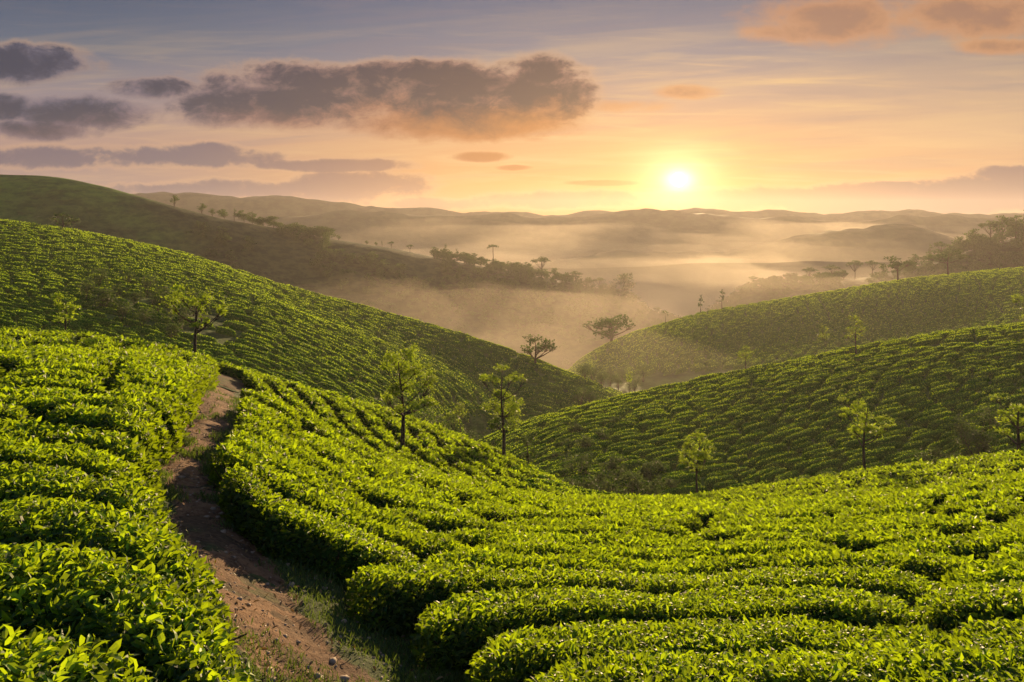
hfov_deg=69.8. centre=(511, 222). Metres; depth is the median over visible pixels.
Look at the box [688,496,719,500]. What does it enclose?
tea bush
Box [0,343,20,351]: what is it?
tea bush
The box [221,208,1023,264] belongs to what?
hill
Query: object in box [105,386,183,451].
tea bush
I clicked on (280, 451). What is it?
tea bush
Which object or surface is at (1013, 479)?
tea bush
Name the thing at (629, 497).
tea bush
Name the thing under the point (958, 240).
round tree
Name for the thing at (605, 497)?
tea bush
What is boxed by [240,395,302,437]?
tea bush
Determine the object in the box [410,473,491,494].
tea bush
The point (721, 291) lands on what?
slender tree
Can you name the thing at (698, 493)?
tea bush
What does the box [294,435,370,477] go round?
tea bush
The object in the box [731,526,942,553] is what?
tea bush
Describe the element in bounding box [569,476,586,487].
shrub
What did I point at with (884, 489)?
tea bush
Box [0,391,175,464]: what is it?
tea bush
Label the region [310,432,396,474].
tea bush
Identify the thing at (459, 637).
tea bush
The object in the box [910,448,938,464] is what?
shrub
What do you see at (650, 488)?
shrub
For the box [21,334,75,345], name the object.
tea bush
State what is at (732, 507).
tea bush
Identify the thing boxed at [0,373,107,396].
tea bush
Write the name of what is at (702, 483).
hill
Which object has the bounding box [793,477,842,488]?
tea bush
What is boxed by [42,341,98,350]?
tea bush
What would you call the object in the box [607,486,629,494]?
shrub
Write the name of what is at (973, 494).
tea bush
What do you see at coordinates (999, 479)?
tea bush
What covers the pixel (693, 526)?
tea bush
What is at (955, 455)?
shrub
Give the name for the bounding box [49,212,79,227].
umbrella tree
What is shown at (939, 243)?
umbrella tree
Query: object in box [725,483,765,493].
tea bush
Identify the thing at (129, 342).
tea bush
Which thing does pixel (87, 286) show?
shrub
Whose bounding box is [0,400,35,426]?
tea bush
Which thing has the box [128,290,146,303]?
shrub
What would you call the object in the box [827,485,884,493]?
tea bush
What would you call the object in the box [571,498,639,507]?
tea bush
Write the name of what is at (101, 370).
tea bush
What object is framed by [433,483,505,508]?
tea bush
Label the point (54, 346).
tea bush
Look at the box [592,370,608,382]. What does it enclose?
shrub
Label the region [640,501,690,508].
tea bush
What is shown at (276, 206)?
hill
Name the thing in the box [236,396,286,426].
tea bush
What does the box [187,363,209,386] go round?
tea bush
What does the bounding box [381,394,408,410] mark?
shrub
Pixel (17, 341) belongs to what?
tea bush
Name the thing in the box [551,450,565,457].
shrub
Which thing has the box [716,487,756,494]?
tea bush
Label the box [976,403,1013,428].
shrub
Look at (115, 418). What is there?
tea bush
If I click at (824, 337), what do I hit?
slender tree
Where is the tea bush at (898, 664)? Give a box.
[523,639,1023,681]
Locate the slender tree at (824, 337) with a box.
[818,324,829,346]
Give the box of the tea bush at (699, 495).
[677,494,706,499]
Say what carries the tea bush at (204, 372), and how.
on the ground at (192, 524)
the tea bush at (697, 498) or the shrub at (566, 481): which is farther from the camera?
the shrub at (566, 481)
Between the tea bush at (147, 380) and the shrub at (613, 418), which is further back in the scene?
the shrub at (613, 418)
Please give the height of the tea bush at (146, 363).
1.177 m
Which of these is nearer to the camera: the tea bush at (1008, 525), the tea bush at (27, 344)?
the tea bush at (1008, 525)
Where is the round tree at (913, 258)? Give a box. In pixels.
[908,254,919,262]
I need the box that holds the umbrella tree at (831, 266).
[821,264,840,273]
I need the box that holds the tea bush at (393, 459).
[387,457,445,477]
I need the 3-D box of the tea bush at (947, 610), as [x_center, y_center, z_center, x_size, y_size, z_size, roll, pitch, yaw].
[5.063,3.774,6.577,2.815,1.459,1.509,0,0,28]
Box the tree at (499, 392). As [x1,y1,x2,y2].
[479,363,526,456]
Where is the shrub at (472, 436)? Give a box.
[457,425,480,440]
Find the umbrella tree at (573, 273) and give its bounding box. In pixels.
[569,271,580,284]
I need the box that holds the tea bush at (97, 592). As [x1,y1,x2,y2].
[0,538,260,681]
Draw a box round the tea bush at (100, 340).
[75,337,123,345]
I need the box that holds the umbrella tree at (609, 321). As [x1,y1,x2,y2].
[582,314,635,340]
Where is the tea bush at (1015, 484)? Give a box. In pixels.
[982,479,1023,493]
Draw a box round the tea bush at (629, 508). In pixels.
[589,503,674,516]
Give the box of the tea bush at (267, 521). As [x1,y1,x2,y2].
[216,462,419,597]
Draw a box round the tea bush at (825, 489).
[809,483,854,493]
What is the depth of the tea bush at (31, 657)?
3.35 m
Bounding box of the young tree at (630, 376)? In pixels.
[626,370,632,392]
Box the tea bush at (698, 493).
[688,492,710,495]
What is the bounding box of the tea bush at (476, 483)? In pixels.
[457,477,530,494]
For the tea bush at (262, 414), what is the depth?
15.12 m
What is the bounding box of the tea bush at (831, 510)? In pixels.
[745,502,847,518]
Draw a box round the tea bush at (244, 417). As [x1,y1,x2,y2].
[233,411,318,454]
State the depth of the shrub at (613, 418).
85.54 m
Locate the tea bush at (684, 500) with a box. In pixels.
[641,494,696,502]
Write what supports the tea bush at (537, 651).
on the ground at (192, 524)
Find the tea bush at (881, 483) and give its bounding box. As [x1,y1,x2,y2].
[858,476,906,487]
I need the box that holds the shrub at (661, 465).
[652,458,670,472]
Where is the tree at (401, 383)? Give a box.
[377,343,439,448]
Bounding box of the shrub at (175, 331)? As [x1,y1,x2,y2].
[163,321,188,337]
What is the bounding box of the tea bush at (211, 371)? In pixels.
[179,359,218,385]
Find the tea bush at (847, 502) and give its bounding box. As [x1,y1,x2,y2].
[818,494,891,507]
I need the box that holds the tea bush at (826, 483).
[816,480,857,489]
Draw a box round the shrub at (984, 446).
[951,428,1000,456]
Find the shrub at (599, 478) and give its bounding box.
[581,468,613,485]
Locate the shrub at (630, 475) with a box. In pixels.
[617,469,648,492]
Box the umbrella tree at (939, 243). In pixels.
[933,241,953,251]
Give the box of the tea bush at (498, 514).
[464,501,590,524]
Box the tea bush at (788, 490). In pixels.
[774,487,801,496]
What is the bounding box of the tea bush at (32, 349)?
[15,346,89,355]
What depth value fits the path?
6.71 m
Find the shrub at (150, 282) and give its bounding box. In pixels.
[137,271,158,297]
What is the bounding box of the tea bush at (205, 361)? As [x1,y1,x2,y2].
[188,357,218,375]
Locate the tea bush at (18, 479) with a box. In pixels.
[0,460,180,543]
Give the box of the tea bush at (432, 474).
[411,471,463,485]
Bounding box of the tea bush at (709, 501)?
[681,498,744,503]
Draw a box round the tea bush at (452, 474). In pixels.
[442,473,483,482]
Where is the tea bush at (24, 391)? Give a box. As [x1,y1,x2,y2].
[0,382,84,396]
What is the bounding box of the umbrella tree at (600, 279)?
[593,277,603,289]
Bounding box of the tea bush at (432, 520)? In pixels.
[379,504,670,541]
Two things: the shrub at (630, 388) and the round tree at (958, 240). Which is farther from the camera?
the round tree at (958, 240)
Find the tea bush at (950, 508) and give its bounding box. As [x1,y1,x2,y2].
[933,493,1020,518]
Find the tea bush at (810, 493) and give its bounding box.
[787,489,822,496]
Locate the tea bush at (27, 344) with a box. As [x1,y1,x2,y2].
[6,341,48,346]
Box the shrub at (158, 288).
[152,284,173,294]
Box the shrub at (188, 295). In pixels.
[186,287,205,315]
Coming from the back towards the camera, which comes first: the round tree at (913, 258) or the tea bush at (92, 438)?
the round tree at (913, 258)
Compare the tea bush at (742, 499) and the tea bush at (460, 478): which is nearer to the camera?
the tea bush at (460, 478)
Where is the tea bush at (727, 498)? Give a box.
[717,491,763,500]
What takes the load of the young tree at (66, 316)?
on the ground at (192, 524)
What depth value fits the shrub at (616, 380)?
176.83 m
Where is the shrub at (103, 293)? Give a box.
[90,286,123,307]
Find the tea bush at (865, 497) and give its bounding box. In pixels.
[857,487,926,500]
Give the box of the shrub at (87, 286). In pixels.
[77,275,99,298]
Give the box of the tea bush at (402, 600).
[343,560,939,640]
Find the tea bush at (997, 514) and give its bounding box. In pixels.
[958,499,1023,529]
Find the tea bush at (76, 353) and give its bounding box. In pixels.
[36,350,93,356]
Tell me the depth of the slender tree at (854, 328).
112.17 m
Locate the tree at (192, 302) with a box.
[159,284,228,352]
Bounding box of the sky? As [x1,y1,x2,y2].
[0,0,1023,214]
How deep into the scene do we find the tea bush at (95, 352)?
24.17 m
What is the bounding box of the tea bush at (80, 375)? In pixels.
[7,367,105,391]
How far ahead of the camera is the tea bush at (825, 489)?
37.02 m
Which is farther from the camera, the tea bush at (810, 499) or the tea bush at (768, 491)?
the tea bush at (768, 491)
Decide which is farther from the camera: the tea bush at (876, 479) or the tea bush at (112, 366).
the tea bush at (876, 479)
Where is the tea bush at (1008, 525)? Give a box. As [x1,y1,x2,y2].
[964,518,1023,536]
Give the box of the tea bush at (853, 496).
[791,493,867,502]
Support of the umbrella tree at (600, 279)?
on the hill at (280, 258)
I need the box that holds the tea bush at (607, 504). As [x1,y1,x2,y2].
[584,501,642,508]
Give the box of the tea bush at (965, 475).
[926,473,983,484]
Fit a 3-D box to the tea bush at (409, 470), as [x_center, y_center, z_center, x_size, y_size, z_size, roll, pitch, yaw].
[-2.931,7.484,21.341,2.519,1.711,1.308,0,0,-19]
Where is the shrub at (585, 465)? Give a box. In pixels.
[559,451,597,474]
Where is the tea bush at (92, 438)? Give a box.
[0,416,167,498]
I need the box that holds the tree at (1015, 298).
[1011,294,1023,318]
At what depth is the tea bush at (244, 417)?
14.10 m
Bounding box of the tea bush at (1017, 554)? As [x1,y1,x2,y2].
[981,541,1023,565]
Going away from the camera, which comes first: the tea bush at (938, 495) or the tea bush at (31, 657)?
the tea bush at (31, 657)
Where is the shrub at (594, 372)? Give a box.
[586,365,601,379]
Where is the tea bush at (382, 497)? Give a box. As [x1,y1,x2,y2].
[230,421,485,525]
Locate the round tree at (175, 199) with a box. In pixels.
[169,195,178,206]
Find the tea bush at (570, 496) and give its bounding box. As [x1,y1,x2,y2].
[527,491,579,500]
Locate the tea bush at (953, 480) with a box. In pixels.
[928,476,969,484]
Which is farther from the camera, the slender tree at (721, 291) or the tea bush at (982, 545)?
the slender tree at (721, 291)
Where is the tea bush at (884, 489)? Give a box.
[862,486,915,494]
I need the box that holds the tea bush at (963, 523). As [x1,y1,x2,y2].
[693,512,993,541]
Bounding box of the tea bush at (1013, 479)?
[1002,471,1023,486]
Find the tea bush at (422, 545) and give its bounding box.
[202,439,465,563]
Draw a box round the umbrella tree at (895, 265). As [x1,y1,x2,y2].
[880,256,916,279]
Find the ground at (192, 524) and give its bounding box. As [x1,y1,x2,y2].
[161,373,440,681]
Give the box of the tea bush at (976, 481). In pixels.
[941,478,1000,487]
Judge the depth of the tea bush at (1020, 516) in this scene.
13.01 m
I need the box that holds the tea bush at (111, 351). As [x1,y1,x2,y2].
[101,348,149,355]
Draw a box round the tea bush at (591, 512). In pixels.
[550,504,629,517]
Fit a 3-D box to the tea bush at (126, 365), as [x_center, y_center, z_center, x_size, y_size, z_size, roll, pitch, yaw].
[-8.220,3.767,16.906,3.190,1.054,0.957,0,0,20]
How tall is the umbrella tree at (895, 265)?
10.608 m
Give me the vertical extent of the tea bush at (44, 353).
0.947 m
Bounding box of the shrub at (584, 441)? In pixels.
[576,434,597,446]
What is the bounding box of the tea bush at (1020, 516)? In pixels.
[1007,507,1023,524]
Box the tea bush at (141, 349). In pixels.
[122,345,168,357]
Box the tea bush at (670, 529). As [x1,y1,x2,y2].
[494,515,693,539]
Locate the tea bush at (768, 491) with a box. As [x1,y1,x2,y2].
[742,486,774,493]
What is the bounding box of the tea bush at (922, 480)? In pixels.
[907,473,953,484]
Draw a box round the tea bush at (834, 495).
[802,491,852,498]
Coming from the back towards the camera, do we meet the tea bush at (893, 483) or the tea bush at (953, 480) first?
the tea bush at (893, 483)
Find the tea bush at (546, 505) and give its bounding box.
[516,497,574,509]
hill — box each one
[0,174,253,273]
[8,246,587,440]
[133,192,1023,222]
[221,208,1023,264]
[254,224,1023,369]
[475,224,985,316]
[492,333,1023,491]
[587,275,1023,381]
[590,368,748,399]
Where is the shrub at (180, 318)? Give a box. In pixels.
[160,305,194,328]
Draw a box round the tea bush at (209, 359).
[188,351,220,374]
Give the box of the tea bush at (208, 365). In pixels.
[189,360,219,382]
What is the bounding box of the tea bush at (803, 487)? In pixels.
[774,483,814,492]
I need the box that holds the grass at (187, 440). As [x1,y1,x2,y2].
[153,386,470,681]
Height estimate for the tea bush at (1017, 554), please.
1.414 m
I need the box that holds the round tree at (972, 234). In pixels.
[963,228,985,248]
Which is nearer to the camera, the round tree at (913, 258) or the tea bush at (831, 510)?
the tea bush at (831, 510)
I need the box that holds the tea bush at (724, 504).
[650,501,730,509]
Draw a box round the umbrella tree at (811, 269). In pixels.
[802,267,818,275]
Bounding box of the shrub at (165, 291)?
[159,285,185,313]
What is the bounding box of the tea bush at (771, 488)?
[760,483,791,492]
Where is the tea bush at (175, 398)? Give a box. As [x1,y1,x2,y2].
[111,377,189,436]
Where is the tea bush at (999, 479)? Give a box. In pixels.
[951,475,1014,486]
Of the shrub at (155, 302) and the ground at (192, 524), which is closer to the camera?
the ground at (192, 524)
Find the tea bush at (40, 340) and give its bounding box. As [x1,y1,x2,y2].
[20,336,71,345]
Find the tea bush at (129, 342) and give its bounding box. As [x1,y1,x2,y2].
[119,338,161,347]
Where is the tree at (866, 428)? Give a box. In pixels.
[837,397,895,469]
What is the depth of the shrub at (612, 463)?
67.68 m
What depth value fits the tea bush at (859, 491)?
34.46 m
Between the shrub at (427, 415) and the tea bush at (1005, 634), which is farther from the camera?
the shrub at (427, 415)
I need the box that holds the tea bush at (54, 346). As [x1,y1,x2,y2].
[29,343,88,349]
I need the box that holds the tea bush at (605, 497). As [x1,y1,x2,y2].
[586,494,626,500]
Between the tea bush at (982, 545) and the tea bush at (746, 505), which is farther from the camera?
the tea bush at (746, 505)
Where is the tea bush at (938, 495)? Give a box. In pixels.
[854,486,970,512]
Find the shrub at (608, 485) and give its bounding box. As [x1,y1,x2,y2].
[587,476,623,491]
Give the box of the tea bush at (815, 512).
[707,506,827,526]
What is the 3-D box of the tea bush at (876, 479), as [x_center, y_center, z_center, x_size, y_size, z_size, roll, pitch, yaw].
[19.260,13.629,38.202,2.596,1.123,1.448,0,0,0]
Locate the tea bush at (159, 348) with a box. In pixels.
[131,342,184,360]
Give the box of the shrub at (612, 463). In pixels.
[598,451,627,471]
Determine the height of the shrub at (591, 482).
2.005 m
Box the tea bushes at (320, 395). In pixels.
[0,219,1023,496]
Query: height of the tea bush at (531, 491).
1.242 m
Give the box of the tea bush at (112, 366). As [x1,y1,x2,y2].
[43,353,118,377]
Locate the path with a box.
[146,383,464,681]
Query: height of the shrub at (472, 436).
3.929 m
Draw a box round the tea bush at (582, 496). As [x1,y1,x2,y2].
[578,494,609,498]
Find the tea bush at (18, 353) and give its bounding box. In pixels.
[0,349,33,360]
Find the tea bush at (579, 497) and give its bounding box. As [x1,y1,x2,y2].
[566,494,602,499]
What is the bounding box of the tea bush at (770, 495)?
[729,491,782,501]
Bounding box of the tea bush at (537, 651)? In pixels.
[463,611,951,681]
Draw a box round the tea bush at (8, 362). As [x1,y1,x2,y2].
[0,354,108,377]
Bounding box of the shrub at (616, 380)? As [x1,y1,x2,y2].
[611,373,622,389]
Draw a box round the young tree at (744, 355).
[737,346,754,368]
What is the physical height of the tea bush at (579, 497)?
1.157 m
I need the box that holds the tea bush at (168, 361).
[107,350,206,391]
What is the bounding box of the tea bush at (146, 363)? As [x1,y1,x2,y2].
[125,358,203,403]
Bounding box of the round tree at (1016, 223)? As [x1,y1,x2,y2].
[1003,215,1022,237]
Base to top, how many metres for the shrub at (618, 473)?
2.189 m
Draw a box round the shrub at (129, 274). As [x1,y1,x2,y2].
[124,269,136,281]
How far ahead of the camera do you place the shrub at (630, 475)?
60.76 m
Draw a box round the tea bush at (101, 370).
[10,359,115,391]
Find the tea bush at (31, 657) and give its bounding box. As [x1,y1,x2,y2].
[0,623,165,681]
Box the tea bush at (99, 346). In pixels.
[83,342,114,350]
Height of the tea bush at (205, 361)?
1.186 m
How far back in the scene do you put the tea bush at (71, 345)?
32.12 m
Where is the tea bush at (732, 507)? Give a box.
[684,504,737,512]
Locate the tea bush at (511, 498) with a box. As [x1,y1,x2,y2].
[499,493,579,506]
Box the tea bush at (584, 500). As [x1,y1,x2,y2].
[555,496,631,502]
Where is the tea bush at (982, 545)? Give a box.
[862,528,1023,562]
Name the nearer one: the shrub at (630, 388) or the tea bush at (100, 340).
the tea bush at (100, 340)
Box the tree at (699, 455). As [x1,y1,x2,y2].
[678,430,716,492]
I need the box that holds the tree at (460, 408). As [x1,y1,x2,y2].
[449,401,466,432]
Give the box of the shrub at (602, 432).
[594,428,609,439]
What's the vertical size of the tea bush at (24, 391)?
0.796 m
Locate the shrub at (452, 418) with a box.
[441,412,459,426]
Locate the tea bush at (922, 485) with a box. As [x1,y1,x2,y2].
[920,482,952,487]
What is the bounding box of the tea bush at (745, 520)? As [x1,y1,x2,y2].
[702,510,937,528]
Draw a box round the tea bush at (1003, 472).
[995,468,1023,475]
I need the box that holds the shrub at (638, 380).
[628,375,641,389]
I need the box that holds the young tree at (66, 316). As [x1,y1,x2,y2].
[50,293,80,331]
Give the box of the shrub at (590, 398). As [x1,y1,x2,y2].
[583,389,597,402]
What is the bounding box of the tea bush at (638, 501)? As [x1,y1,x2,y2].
[617,497,681,505]
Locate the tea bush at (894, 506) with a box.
[836,500,929,519]
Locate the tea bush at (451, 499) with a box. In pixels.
[376,475,461,507]
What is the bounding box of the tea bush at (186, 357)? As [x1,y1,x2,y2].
[170,349,216,366]
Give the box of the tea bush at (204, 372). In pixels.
[163,358,209,390]
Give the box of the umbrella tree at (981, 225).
[978,220,1003,237]
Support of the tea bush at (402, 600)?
on the ground at (192, 524)
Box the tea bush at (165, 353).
[133,345,184,360]
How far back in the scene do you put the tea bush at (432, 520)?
13.02 m
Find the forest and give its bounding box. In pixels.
[184,209,1023,368]
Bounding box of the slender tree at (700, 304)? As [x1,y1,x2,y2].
[698,294,703,311]
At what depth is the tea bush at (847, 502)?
20.08 m
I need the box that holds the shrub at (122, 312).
[109,297,133,319]
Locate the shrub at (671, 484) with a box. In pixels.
[662,477,679,487]
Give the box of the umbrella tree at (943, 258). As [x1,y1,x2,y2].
[925,248,971,274]
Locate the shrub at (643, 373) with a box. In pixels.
[635,365,648,381]
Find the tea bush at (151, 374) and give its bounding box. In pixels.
[120,365,198,418]
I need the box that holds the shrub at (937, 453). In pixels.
[926,446,948,458]
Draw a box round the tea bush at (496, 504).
[462,498,543,512]
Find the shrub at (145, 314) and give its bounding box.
[132,305,156,323]
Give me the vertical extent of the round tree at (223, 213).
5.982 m
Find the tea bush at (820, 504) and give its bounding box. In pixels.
[748,499,844,511]
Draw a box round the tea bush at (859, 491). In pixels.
[817,489,872,496]
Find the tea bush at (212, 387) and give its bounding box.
[190,363,215,388]
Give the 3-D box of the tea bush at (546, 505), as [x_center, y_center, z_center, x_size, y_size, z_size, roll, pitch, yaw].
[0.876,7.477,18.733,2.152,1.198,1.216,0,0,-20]
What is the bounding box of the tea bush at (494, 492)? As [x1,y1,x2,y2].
[477,485,554,500]
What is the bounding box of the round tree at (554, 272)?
[550,268,559,275]
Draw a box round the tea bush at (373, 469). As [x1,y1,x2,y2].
[291,430,424,487]
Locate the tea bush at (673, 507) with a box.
[655,502,720,515]
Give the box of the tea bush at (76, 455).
[0,432,158,512]
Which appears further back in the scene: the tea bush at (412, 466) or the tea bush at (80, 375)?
the tea bush at (412, 466)
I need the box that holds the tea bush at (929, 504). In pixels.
[865,496,937,514]
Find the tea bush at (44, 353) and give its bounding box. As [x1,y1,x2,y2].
[5,349,56,357]
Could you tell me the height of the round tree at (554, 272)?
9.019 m
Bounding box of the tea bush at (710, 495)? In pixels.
[692,492,733,498]
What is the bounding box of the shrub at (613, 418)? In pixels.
[602,415,622,423]
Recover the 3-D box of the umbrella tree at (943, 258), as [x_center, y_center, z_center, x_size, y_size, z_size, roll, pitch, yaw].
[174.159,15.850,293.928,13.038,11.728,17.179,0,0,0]
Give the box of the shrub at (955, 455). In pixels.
[940,450,959,458]
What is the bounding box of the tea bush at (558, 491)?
[549,488,599,495]
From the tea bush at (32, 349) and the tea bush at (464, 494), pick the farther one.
the tea bush at (32, 349)
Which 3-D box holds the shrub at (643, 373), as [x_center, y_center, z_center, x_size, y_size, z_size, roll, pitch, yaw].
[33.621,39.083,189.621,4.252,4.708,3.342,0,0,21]
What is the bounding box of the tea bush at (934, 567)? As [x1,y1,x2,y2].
[420,544,981,594]
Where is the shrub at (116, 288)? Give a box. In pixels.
[110,284,124,296]
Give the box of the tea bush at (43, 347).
[13,343,57,349]
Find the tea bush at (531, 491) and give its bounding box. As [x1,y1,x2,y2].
[512,488,551,494]
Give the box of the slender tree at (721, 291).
[719,289,724,308]
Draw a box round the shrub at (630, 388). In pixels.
[626,378,638,391]
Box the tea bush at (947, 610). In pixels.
[909,578,1023,641]
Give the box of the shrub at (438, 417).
[428,410,452,428]
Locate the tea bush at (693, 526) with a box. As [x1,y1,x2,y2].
[600,510,702,533]
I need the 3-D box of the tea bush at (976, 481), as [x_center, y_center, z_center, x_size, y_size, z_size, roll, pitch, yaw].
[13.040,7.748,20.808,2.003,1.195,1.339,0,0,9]
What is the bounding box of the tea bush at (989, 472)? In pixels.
[959,467,1011,477]
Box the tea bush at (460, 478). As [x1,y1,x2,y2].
[454,476,504,488]
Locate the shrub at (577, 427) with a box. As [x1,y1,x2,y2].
[567,422,585,432]
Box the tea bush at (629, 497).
[622,494,654,499]
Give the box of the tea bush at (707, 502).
[697,500,743,503]
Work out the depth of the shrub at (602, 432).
79.89 m
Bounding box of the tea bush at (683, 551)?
[472,536,851,564]
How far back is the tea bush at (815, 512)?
16.75 m
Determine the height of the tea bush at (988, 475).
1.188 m
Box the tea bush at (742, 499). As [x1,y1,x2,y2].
[731,498,756,501]
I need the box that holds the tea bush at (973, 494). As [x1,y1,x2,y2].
[942,484,1023,504]
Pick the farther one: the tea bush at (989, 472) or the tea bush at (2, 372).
the tea bush at (989, 472)
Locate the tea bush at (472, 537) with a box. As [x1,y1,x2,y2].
[446,527,709,555]
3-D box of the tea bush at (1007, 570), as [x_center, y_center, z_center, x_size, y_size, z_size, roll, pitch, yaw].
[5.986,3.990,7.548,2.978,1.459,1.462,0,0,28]
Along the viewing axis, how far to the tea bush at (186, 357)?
37.99 m
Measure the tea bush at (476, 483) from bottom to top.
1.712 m
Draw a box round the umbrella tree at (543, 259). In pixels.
[530,256,550,276]
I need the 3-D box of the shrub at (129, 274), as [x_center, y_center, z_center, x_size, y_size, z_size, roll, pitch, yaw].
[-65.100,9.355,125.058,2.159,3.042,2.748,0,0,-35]
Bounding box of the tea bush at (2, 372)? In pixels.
[0,363,6,376]
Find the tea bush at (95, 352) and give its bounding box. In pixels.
[45,348,102,355]
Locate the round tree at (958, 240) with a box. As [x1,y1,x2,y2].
[951,236,963,247]
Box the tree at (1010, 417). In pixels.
[989,394,1023,451]
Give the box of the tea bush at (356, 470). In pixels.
[333,460,445,503]
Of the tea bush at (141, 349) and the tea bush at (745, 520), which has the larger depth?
the tea bush at (141, 349)
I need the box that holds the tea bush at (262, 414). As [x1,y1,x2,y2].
[236,401,292,437]
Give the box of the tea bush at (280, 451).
[225,429,366,503]
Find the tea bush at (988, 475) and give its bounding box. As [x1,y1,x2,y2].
[976,472,1011,478]
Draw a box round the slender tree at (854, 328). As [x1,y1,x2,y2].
[844,315,866,353]
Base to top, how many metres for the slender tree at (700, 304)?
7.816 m
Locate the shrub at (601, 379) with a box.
[596,372,608,384]
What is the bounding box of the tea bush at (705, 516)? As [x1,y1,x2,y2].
[641,506,729,528]
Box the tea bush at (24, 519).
[0,490,240,667]
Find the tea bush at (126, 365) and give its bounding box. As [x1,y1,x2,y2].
[112,360,200,410]
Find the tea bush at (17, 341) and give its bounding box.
[0,338,31,344]
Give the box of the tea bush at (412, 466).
[392,461,442,474]
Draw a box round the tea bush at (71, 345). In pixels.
[59,344,91,349]
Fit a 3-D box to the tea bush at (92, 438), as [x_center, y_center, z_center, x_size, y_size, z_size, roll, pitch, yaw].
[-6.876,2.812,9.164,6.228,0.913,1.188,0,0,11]
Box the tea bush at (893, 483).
[886,478,924,488]
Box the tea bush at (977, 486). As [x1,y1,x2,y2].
[906,480,997,495]
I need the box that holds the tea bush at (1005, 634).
[941,615,1023,662]
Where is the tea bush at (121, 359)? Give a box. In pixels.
[81,353,205,396]
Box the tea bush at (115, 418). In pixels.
[40,401,164,477]
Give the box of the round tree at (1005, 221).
[988,215,1017,242]
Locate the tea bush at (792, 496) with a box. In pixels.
[766,493,804,498]
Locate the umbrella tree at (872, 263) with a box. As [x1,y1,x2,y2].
[865,260,882,275]
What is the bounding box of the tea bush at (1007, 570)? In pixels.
[932,554,1023,595]
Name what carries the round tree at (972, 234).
on the hill at (280, 258)
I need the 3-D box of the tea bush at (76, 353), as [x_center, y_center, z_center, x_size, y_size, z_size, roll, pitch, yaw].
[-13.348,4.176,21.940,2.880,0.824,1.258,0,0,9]
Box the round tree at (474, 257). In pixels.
[471,253,478,260]
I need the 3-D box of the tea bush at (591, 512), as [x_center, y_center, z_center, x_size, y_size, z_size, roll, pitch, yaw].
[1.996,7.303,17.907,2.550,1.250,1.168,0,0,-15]
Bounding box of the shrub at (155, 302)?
[141,286,170,311]
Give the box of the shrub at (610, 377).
[604,371,614,386]
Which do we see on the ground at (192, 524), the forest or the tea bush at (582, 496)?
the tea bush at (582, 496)
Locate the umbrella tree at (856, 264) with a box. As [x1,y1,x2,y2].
[846,260,864,279]
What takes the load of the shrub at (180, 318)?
on the hill at (481, 423)
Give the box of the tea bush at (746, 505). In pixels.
[734,499,804,510]
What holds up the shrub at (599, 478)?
on the hill at (702, 483)
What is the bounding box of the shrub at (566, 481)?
[562,477,574,485]
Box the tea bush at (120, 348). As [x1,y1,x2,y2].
[103,346,153,355]
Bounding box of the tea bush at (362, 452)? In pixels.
[328,434,409,479]
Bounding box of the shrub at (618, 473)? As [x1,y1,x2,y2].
[609,464,637,480]
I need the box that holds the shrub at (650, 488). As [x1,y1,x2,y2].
[630,476,668,494]
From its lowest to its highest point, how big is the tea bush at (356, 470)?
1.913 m
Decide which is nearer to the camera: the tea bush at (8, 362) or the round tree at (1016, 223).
the tea bush at (8, 362)
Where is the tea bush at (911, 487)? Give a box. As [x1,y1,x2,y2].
[885,486,939,494]
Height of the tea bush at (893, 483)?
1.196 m
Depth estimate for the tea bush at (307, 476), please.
10.56 m
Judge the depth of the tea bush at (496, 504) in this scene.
16.93 m
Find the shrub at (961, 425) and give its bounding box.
[946,411,982,446]
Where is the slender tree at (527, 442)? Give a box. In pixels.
[521,434,538,463]
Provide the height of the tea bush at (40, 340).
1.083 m
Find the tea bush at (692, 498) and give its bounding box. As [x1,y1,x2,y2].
[669,495,722,500]
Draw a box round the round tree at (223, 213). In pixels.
[220,210,228,218]
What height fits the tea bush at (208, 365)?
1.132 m
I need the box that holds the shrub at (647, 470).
[636,457,661,480]
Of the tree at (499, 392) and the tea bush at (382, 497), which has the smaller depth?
the tea bush at (382, 497)
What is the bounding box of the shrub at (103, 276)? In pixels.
[84,265,109,286]
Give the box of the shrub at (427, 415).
[410,405,434,423]
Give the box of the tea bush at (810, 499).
[752,495,841,503]
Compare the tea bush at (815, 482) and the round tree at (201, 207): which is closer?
the tea bush at (815, 482)
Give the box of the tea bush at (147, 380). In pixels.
[109,372,195,426]
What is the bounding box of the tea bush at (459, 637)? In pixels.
[407,582,917,679]
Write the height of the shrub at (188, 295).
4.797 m
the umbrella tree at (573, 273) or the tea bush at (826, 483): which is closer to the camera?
the tea bush at (826, 483)
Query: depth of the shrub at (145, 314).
96.06 m
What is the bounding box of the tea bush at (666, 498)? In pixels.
[633,495,688,501]
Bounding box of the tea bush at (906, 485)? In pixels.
[880,482,920,491]
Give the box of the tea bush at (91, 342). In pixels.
[76,338,122,348]
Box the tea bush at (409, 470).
[379,457,444,477]
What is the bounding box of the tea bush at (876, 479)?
[859,474,900,486]
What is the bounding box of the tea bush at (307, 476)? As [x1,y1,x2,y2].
[220,434,426,533]
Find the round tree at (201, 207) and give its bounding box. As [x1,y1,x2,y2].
[197,203,206,212]
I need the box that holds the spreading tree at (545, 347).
[520,334,556,362]
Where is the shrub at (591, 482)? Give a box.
[574,475,610,492]
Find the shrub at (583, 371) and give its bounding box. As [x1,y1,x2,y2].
[576,361,589,378]

